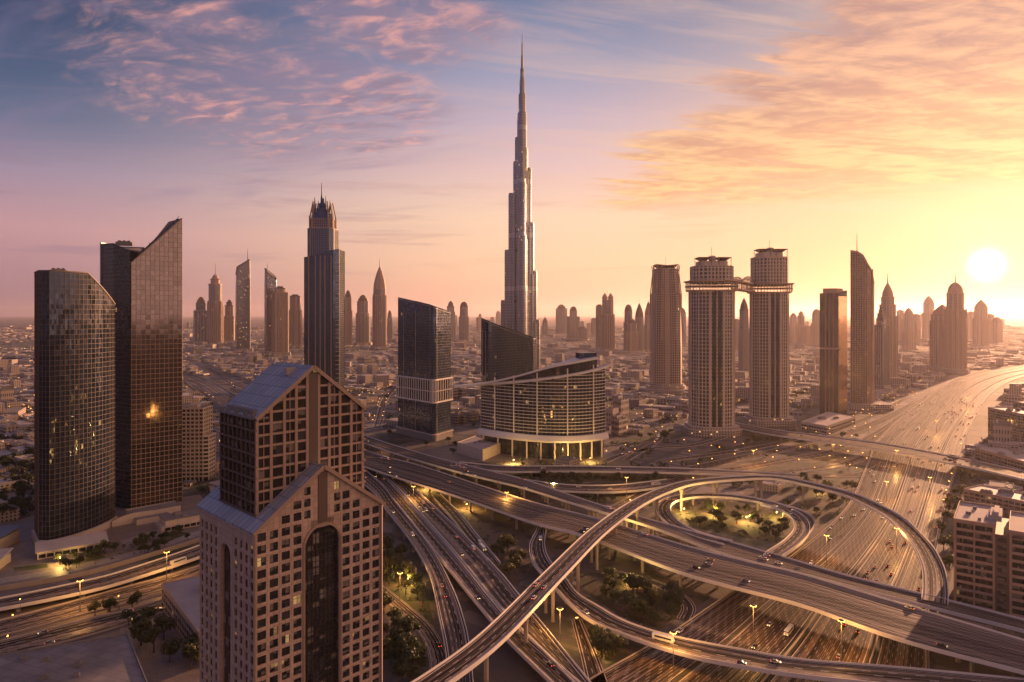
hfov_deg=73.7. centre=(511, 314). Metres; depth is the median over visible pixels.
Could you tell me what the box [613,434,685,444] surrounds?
verge
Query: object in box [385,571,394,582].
tree
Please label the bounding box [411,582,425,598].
tree
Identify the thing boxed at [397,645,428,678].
tree
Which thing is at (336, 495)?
window
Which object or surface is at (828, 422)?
event hall
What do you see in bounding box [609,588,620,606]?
tree
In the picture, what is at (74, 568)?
road
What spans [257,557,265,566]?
window
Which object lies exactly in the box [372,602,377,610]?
window
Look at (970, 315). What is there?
skyline tower
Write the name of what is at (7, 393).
building
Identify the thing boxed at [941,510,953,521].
tree
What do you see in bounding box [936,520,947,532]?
tree
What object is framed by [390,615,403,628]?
tree
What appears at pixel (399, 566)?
tree
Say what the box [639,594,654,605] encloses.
tree
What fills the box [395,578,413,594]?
tree
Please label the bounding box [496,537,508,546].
tree
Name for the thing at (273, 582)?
window
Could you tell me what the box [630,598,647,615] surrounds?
tree
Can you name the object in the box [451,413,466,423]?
building
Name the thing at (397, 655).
tree
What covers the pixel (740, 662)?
car
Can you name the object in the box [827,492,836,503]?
tree
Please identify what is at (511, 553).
tree
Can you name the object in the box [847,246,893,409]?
blade tower
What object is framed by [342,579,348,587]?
window
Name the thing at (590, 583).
garden
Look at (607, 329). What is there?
skyline tower
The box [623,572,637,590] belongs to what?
tree
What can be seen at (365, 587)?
window
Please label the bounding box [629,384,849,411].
street
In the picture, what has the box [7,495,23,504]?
tree
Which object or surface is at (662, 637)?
bus
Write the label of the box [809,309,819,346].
skyline tower
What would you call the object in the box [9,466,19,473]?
tree
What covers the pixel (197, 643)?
tree
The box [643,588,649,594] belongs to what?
tree
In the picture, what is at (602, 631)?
tree
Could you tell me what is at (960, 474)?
tree
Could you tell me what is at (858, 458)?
slip road
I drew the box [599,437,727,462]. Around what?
street
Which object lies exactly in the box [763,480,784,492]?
building
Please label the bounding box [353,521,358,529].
window
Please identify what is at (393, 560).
tree
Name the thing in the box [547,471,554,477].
tree
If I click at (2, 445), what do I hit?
building
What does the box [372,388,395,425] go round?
street
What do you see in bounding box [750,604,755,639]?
mast lamp
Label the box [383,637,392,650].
tree
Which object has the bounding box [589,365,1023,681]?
highway
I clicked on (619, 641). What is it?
tree
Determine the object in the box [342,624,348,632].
window
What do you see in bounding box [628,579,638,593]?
tree
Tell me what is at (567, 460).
building
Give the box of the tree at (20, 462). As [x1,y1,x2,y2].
[14,458,30,467]
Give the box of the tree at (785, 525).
[780,522,788,533]
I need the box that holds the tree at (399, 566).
[393,560,402,571]
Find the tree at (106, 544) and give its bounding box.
[100,539,110,552]
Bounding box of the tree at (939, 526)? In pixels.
[937,522,946,533]
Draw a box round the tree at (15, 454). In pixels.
[12,452,22,457]
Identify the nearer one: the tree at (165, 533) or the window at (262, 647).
the window at (262, 647)
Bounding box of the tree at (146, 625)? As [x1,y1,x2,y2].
[130,617,151,645]
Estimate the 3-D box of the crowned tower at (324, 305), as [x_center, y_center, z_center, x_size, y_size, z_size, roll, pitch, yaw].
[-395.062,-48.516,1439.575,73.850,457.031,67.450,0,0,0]
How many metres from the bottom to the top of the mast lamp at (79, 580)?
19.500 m
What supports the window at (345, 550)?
in the gabled tower at (289, 506)
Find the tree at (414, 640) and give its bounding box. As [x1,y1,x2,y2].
[406,635,418,660]
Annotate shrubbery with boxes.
[63,459,848,658]
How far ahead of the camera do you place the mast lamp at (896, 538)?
514.73 m
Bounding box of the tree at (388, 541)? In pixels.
[383,534,395,548]
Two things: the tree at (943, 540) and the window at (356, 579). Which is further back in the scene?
the tree at (943, 540)
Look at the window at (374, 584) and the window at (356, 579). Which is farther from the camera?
the window at (374, 584)
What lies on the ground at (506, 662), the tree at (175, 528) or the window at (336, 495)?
the tree at (175, 528)
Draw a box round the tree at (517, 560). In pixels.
[508,553,521,572]
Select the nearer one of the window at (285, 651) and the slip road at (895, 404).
the window at (285, 651)
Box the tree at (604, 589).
[600,584,610,599]
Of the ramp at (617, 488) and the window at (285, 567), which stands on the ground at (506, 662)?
the ramp at (617, 488)
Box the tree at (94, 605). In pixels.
[87,600,101,615]
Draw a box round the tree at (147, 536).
[138,533,149,542]
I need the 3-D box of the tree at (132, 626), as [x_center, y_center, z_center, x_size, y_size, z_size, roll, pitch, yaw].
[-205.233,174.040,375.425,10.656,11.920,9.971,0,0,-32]
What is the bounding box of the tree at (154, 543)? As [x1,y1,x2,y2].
[150,541,157,550]
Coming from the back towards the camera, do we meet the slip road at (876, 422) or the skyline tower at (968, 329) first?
the skyline tower at (968, 329)
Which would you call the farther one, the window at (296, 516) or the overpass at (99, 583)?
the overpass at (99, 583)
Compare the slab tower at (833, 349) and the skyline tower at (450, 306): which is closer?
the slab tower at (833, 349)
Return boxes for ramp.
[432,493,500,564]
[450,461,799,478]
[460,467,671,496]
[529,526,1023,681]
[656,493,809,556]
[758,499,814,556]
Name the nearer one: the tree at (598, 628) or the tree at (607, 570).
the tree at (598, 628)
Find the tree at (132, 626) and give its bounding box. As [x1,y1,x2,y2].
[128,620,142,630]
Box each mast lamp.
[77,579,82,611]
[164,551,168,579]
[670,630,676,669]
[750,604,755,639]
[824,534,828,560]
[838,619,844,654]
[894,527,898,552]
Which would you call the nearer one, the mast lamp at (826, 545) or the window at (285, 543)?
the window at (285, 543)
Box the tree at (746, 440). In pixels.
[742,438,750,446]
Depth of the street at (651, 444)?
980.64 m
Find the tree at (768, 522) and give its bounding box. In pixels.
[764,519,771,524]
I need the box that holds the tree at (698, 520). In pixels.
[695,516,702,522]
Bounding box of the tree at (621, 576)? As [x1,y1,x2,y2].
[617,573,627,580]
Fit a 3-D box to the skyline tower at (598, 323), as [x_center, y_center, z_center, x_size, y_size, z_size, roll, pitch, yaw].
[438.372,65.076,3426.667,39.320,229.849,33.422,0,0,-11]
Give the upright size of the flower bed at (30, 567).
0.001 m
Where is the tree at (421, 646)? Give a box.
[412,641,427,663]
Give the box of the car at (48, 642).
[44,640,54,644]
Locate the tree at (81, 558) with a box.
[75,555,83,565]
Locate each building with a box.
[0,387,13,400]
[0,399,20,408]
[0,414,17,420]
[0,420,29,423]
[0,423,27,432]
[0,441,4,449]
[0,450,12,452]
[0,463,14,472]
[0,476,19,491]
[0,504,19,522]
[4,438,14,445]
[5,470,29,475]
[9,438,33,447]
[13,429,29,435]
[14,454,33,468]
[23,432,33,438]
[112,501,180,526]
[161,575,199,659]
[183,390,198,394]
[212,420,219,427]
[212,427,219,431]
[215,452,219,472]
[239,374,252,376]
[244,378,254,382]
[357,356,374,363]
[360,395,377,402]
[383,621,387,638]
[386,418,397,426]
[451,386,465,398]
[451,409,464,413]
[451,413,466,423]
[452,405,467,409]
[460,410,478,421]
[465,402,474,407]
[465,407,479,412]
[555,455,579,464]
[605,387,623,392]
[605,401,612,405]
[605,406,621,425]
[605,423,610,429]
[611,414,627,435]
[613,394,628,416]
[627,397,645,405]
[628,423,648,429]
[628,427,643,433]
[658,396,681,403]
[664,411,681,419]
[673,405,681,408]
[682,401,687,412]
[735,382,748,386]
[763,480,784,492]
[789,410,802,414]
[792,403,811,407]
[876,389,896,392]
[901,375,916,380]
[988,440,1017,450]
[989,444,1013,449]
[989,480,1012,489]
[993,420,1010,441]
[1003,394,1023,402]
[1004,388,1008,394]
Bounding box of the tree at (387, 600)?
[383,594,393,613]
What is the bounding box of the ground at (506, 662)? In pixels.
[0,316,1023,681]
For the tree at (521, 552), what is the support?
on the ground patch at (496, 526)
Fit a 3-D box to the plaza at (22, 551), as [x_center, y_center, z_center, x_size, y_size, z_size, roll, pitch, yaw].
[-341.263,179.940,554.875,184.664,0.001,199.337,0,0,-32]
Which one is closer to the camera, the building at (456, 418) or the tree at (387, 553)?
the tree at (387, 553)
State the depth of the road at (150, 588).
421.40 m
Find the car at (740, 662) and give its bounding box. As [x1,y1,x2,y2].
[736,660,746,664]
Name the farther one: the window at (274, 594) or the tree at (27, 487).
the tree at (27, 487)
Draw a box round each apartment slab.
[988,407,1023,441]
[1013,401,1023,409]
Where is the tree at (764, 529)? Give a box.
[759,524,769,536]
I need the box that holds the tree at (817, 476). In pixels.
[812,474,821,480]
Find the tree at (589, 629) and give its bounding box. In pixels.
[588,624,596,635]
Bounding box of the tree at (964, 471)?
[959,468,968,473]
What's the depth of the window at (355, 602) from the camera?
213.88 m
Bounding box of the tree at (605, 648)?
[594,643,609,657]
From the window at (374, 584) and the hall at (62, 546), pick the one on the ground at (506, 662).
the hall at (62, 546)
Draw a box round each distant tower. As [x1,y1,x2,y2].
[476,317,480,331]
[496,311,500,324]
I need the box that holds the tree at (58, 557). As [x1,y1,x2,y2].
[53,553,63,562]
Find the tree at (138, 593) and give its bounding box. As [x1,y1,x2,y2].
[131,590,141,603]
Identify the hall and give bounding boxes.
[0,525,21,547]
[0,548,12,568]
[35,531,108,559]
[801,411,854,433]
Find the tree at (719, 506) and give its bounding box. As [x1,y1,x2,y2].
[713,501,725,509]
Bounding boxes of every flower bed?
[14,564,47,570]
[71,554,105,564]
[151,531,186,544]
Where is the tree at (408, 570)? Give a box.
[402,560,416,577]
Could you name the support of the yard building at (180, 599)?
on the ground at (506, 662)
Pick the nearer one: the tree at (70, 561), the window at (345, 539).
the window at (345, 539)
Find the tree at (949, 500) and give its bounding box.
[942,495,955,504]
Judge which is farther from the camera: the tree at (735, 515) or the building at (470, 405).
the building at (470, 405)
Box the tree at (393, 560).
[389,554,401,570]
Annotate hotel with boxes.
[454,352,610,459]
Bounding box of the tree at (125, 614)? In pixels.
[120,609,136,624]
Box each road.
[0,564,199,636]
[0,599,164,653]
[182,359,369,426]
[182,373,377,453]
[383,586,445,669]
[571,619,606,681]
[602,571,695,620]
[610,410,920,508]
[654,404,925,500]
[667,391,937,475]
[669,389,925,460]
[747,432,917,477]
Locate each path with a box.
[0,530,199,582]
[121,529,168,545]
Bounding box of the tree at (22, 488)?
[15,482,26,491]
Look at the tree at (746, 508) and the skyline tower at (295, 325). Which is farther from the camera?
the skyline tower at (295, 325)
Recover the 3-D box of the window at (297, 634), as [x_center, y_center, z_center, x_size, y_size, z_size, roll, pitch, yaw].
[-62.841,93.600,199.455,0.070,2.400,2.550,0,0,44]
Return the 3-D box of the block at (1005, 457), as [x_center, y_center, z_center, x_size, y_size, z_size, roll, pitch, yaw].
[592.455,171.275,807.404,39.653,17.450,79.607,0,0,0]
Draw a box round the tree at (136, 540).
[132,536,144,546]
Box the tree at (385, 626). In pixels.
[383,621,390,631]
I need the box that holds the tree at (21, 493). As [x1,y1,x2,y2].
[15,491,25,496]
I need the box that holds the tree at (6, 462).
[1,459,11,465]
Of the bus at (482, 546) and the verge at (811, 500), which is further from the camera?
the verge at (811, 500)
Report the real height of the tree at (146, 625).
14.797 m
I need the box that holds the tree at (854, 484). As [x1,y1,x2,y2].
[848,480,857,491]
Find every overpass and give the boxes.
[0,544,199,611]
[735,422,1023,480]
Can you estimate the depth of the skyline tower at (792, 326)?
4291.65 m
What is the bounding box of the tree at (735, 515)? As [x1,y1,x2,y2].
[730,512,741,523]
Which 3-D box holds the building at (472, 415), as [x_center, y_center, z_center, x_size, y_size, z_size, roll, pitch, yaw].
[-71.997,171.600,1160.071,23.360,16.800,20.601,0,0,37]
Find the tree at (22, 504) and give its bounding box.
[16,500,32,515]
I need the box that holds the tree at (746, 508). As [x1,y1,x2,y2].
[743,503,750,515]
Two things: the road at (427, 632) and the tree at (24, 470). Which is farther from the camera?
the tree at (24, 470)
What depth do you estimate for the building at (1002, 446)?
872.92 m
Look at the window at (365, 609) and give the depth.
216.19 m
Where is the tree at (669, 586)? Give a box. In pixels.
[660,581,679,591]
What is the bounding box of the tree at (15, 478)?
[9,475,22,481]
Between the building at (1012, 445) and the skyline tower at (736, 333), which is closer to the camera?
the building at (1012, 445)
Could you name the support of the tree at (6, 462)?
on the ground at (506, 662)
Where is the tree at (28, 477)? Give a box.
[22,473,33,481]
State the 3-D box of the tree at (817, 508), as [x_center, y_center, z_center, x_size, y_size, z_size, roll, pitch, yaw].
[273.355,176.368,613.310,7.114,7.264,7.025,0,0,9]
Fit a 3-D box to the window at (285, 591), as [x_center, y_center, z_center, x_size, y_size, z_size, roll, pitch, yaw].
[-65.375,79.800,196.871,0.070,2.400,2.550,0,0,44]
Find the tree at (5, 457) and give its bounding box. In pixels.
[0,455,12,462]
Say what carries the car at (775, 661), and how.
on the ramp at (714, 653)
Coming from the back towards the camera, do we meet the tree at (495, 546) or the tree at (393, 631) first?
the tree at (495, 546)
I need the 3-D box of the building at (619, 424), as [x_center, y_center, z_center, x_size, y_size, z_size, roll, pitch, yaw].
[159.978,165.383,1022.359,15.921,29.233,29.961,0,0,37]
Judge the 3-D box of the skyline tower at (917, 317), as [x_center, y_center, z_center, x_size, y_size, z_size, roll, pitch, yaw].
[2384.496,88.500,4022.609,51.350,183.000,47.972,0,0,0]
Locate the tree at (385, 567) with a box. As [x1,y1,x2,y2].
[383,562,387,574]
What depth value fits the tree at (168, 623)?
376.85 m
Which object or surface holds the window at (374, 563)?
in the gabled tower at (289, 506)
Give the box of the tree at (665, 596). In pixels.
[659,592,668,606]
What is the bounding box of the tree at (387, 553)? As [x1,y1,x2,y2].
[383,550,395,563]
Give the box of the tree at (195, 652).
[181,642,199,669]
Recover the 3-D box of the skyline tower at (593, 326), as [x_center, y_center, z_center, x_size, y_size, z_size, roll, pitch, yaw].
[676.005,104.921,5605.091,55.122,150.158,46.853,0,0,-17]
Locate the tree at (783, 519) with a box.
[777,517,790,524]
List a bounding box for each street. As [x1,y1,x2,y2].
[353,375,684,400]
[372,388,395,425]
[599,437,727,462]
[623,411,662,459]
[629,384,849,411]
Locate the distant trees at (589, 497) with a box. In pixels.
[0,339,1023,514]
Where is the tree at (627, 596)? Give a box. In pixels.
[622,594,633,609]
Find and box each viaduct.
[364,468,473,681]
[365,468,580,681]
[382,474,590,681]
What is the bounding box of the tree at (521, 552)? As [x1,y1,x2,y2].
[514,549,526,557]
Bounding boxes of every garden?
[569,572,680,628]
[671,500,792,542]
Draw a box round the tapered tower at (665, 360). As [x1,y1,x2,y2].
[639,264,687,394]
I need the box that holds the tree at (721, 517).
[717,514,726,522]
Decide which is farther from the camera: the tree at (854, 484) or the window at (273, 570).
the tree at (854, 484)
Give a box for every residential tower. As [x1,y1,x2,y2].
[681,247,742,436]
[742,247,796,426]
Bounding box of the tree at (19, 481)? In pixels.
[13,480,27,491]
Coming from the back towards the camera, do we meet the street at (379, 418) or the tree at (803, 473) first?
the street at (379, 418)
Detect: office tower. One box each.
[395,297,452,441]
[481,318,536,435]
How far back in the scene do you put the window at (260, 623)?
191.82 m
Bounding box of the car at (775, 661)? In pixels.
[771,659,780,663]
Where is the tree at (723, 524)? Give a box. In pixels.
[719,522,726,529]
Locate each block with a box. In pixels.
[182,403,214,480]
[953,500,1023,617]
[964,484,1023,516]
[974,447,1023,470]
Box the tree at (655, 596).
[648,586,662,608]
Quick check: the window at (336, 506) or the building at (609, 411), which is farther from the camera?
the building at (609, 411)
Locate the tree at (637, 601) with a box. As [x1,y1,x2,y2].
[627,598,645,616]
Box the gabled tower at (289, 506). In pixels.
[196,357,385,681]
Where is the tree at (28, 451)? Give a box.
[22,447,33,454]
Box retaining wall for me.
[0,537,199,590]
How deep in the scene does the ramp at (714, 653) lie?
340.18 m
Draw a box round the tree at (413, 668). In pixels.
[397,662,423,681]
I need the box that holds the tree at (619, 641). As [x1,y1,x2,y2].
[605,631,624,655]
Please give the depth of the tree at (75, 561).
484.60 m
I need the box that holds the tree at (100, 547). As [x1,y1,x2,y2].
[91,544,102,556]
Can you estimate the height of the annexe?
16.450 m
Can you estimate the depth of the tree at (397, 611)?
392.56 m
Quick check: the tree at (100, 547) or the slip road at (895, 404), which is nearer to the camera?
the tree at (100, 547)
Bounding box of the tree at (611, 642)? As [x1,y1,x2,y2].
[598,633,616,656]
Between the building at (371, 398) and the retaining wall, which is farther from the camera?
the building at (371, 398)
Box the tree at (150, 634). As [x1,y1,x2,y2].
[137,625,163,652]
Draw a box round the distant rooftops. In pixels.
[0,325,1023,491]
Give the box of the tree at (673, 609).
[665,604,678,617]
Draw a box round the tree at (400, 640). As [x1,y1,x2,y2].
[391,631,413,663]
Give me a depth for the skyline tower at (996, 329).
4194.98 m
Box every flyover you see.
[226,395,1023,674]
[230,387,1023,636]
[411,475,948,681]
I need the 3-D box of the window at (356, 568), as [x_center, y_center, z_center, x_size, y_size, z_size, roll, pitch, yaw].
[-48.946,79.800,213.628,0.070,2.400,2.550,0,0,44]
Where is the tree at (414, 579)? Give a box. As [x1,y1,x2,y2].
[410,575,421,582]
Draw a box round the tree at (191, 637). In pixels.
[183,632,197,647]
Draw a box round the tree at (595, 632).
[589,629,605,641]
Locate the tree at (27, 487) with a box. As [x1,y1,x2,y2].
[15,482,32,497]
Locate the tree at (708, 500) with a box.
[703,498,712,508]
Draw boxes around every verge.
[501,472,666,481]
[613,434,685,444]
[698,437,789,458]
[789,481,852,518]
[801,448,862,464]
[843,410,893,437]
[948,469,973,584]
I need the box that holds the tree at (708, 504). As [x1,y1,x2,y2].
[705,502,713,509]
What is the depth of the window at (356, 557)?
213.88 m
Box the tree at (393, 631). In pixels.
[388,624,406,639]
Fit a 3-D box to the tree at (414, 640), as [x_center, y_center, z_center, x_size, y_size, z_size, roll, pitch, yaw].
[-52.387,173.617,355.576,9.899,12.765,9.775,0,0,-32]
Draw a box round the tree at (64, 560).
[59,557,72,568]
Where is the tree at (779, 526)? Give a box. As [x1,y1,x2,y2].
[771,523,782,536]
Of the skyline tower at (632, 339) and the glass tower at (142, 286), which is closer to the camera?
the glass tower at (142, 286)
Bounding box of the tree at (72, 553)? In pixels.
[67,551,77,557]
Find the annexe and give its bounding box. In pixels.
[457,435,500,460]
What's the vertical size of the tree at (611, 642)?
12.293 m
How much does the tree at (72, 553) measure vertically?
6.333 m
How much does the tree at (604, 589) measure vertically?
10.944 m
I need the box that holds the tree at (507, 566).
[502,562,515,578]
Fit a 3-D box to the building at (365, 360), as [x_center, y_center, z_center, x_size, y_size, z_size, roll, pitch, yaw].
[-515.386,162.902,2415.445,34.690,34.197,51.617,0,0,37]
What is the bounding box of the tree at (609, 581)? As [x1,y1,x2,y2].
[602,575,615,594]
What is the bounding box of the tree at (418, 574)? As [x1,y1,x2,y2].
[412,572,422,581]
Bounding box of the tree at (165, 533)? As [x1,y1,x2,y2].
[161,531,168,536]
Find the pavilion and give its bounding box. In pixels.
[155,509,199,532]
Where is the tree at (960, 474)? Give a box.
[956,472,965,476]
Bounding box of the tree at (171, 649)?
[161,637,182,662]
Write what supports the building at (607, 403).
on the ground at (506, 662)
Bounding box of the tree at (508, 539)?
[498,533,517,554]
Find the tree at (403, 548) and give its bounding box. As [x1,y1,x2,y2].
[394,543,408,558]
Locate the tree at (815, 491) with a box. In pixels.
[813,489,820,496]
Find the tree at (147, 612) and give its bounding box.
[129,606,156,623]
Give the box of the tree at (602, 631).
[593,630,607,650]
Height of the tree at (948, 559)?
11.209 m
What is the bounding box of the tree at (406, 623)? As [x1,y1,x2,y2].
[399,614,421,636]
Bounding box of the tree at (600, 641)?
[591,635,610,648]
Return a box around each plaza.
[0,494,202,590]
[120,595,199,681]
[417,446,614,462]
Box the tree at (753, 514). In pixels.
[749,511,759,522]
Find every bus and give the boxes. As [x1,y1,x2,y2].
[170,556,186,564]
[479,543,485,550]
[651,481,660,485]
[652,632,672,642]
[784,624,793,635]
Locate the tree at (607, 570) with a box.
[603,566,618,579]
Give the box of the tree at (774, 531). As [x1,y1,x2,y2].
[771,529,780,539]
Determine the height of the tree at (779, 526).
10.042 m
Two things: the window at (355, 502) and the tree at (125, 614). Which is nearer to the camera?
the window at (355, 502)
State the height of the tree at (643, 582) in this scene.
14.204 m
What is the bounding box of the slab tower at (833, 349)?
[819,288,846,413]
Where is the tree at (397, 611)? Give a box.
[386,606,402,617]
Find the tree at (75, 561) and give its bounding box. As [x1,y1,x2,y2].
[72,556,81,566]
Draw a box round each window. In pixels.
[257,532,265,541]
[257,544,265,554]
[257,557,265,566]
[257,569,265,578]
[257,581,265,591]
[257,593,265,603]
[257,606,265,615]
[257,618,265,628]
[257,630,265,640]
[257,642,265,652]
[257,655,265,665]
[270,529,277,538]
[270,541,277,550]
[270,554,277,562]
[270,566,277,574]
[270,578,277,587]
[270,590,277,599]
[270,602,277,611]
[270,614,277,623]
[270,626,277,635]
[270,638,277,647]
[270,650,277,660]
[282,515,288,523]
[282,527,288,535]
[282,539,288,547]
[282,551,288,559]
[282,563,288,571]
[282,575,288,583]
[282,586,288,595]
[282,598,288,607]
[282,610,288,619]
[282,622,288,631]
[282,634,288,643]
[282,646,288,655]
[293,500,300,509]
[293,512,300,520]
[293,524,300,532]
[293,536,300,544]
[293,547,300,556]
[293,559,300,568]
[293,571,300,580]
[293,583,300,592]
[293,595,300,603]
[293,606,300,615]
[293,618,300,627]
[293,630,300,639]
[293,642,300,651]
[304,487,309,495]
[304,498,309,506]
[304,510,309,518]
[334,481,339,488]
[334,492,338,500]
[334,504,338,511]
[342,490,348,498]
[342,501,348,509]
[342,512,348,520]
[342,524,348,531]
[342,535,348,543]
[342,546,348,554]
[342,557,348,565]
[342,568,348,576]
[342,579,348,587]
[342,590,348,599]
[342,602,348,610]
[342,613,348,621]
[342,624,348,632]
[353,499,358,506]
[353,510,358,518]
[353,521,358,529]
[353,532,358,540]
[353,543,358,551]
[353,554,358,562]
[353,565,358,573]
[353,576,358,584]
[353,587,358,595]
[353,598,358,606]
[353,609,358,617]
[353,620,358,628]
[363,508,368,515]
[363,519,368,526]
[363,529,368,537]
[363,540,368,548]
[363,551,368,559]
[363,562,368,570]
[363,573,368,581]
[363,584,368,591]
[363,595,368,602]
[363,606,368,613]
[372,506,377,513]
[372,516,377,524]
[372,527,377,534]
[372,538,377,545]
[372,549,377,556]
[372,559,377,567]
[372,570,377,578]
[372,581,377,588]
[372,592,377,599]
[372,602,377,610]
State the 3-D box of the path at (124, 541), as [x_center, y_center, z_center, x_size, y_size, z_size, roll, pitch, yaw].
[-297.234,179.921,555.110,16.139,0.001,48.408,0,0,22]
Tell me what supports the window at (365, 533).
in the gabled tower at (289, 506)
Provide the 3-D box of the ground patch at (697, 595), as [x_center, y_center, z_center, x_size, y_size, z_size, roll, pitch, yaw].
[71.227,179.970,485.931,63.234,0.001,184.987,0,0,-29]
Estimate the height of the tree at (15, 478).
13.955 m
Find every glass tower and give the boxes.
[31,268,117,543]
[100,216,182,508]
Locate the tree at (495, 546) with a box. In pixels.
[490,542,505,557]
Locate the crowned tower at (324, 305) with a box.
[304,183,344,388]
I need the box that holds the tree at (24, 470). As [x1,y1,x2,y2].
[18,468,27,474]
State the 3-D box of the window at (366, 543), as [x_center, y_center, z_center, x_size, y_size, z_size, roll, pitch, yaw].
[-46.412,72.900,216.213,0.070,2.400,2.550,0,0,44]
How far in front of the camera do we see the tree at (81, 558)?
487.28 m
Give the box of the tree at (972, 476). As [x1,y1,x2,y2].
[967,473,977,482]
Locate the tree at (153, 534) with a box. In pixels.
[149,531,156,540]
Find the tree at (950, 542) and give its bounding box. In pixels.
[946,539,953,552]
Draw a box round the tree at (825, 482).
[821,480,832,484]
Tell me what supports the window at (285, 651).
in the gabled tower at (289, 506)
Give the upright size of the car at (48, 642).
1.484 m
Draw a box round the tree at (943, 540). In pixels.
[938,535,949,549]
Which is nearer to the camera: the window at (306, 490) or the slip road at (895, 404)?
the window at (306, 490)
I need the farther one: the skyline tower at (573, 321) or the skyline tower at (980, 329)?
the skyline tower at (573, 321)
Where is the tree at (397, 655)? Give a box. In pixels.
[391,646,404,660]
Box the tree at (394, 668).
[390,661,403,681]
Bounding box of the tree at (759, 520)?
[755,517,763,524]
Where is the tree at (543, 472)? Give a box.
[540,469,545,475]
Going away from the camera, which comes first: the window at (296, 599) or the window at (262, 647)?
the window at (262, 647)
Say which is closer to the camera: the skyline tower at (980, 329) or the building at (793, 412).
the building at (793, 412)
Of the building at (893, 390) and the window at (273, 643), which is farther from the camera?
the building at (893, 390)
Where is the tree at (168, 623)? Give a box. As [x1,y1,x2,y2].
[153,614,177,639]
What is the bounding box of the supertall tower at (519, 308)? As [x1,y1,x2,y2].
[501,40,539,369]
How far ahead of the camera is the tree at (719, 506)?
608.73 m
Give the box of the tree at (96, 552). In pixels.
[89,549,99,560]
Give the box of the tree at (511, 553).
[508,549,519,558]
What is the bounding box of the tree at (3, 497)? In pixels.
[0,493,7,500]
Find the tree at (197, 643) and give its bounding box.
[182,638,199,664]
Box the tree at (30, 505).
[25,502,33,515]
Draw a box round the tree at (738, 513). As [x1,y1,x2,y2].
[732,509,742,518]
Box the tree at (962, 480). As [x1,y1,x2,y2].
[959,478,966,483]
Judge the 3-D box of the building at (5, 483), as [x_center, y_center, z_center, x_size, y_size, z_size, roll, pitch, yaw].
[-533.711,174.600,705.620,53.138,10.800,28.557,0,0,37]
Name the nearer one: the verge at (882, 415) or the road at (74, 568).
the road at (74, 568)
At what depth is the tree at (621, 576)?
454.95 m
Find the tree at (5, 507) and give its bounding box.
[0,503,16,512]
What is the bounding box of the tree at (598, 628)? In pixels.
[591,625,610,631]
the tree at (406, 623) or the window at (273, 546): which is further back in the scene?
the tree at (406, 623)
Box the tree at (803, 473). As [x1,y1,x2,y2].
[799,471,807,476]
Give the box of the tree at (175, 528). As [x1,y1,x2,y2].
[173,526,181,535]
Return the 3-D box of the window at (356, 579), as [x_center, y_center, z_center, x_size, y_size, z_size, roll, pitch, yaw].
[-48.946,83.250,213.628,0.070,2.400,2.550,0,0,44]
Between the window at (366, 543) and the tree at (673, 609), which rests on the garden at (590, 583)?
the tree at (673, 609)
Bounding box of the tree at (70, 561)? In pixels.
[64,559,73,568]
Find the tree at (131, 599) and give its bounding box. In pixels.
[127,595,138,606]
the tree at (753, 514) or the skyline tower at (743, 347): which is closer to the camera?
the tree at (753, 514)
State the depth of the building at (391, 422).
1098.33 m
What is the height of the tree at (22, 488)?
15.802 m
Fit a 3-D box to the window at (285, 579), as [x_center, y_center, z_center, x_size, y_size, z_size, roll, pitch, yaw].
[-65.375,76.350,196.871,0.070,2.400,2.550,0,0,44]
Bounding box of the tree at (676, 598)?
[667,591,682,605]
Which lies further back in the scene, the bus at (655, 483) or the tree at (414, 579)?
the bus at (655, 483)
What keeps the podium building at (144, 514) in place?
on the ground at (506, 662)
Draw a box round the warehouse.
[0,633,147,681]
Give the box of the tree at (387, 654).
[383,638,401,665]
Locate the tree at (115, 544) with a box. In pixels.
[110,541,119,551]
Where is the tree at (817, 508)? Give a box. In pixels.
[813,507,820,514]
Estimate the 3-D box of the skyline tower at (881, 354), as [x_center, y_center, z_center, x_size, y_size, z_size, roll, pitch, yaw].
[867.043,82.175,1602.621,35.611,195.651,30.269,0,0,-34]
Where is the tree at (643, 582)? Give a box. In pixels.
[637,574,651,595]
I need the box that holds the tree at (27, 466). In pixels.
[19,462,32,469]
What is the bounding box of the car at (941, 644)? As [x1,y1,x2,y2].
[936,642,946,647]
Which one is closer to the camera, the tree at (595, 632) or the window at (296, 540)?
the window at (296, 540)
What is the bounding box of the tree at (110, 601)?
[103,597,118,612]
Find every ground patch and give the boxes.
[413,484,532,585]
[545,537,715,629]
[582,620,644,669]
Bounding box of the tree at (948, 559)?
[941,554,953,569]
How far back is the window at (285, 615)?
196.90 m
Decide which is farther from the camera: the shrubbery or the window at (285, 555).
the shrubbery
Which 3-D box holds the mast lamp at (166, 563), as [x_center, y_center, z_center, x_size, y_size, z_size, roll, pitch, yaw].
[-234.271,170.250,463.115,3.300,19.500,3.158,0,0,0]
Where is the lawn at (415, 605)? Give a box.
[383,541,434,655]
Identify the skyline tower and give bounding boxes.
[192,297,206,343]
[207,265,225,344]
[224,300,234,341]
[233,250,252,350]
[262,264,276,354]
[269,286,290,355]
[289,294,303,347]
[345,290,353,345]
[354,295,371,344]
[370,259,388,348]
[387,310,392,339]
[447,301,457,338]
[458,302,469,340]
[541,318,547,335]
[554,304,566,333]
[565,306,579,339]
[576,326,588,340]
[590,318,595,335]
[595,304,601,348]
[599,288,616,350]
[622,304,631,350]
[626,319,638,353]
[635,299,645,351]
[644,301,649,351]
[682,308,686,346]
[735,319,738,351]
[738,298,748,374]
[789,313,796,342]
[795,311,804,343]
[802,326,810,345]
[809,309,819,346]
[874,308,890,389]
[879,274,900,382]
[897,310,903,342]
[899,306,917,351]
[914,314,921,343]
[922,296,933,338]
[929,304,945,371]
[941,274,969,373]
[967,311,973,338]
[967,319,969,339]
[970,300,991,346]
[988,314,993,340]
[990,317,1003,342]

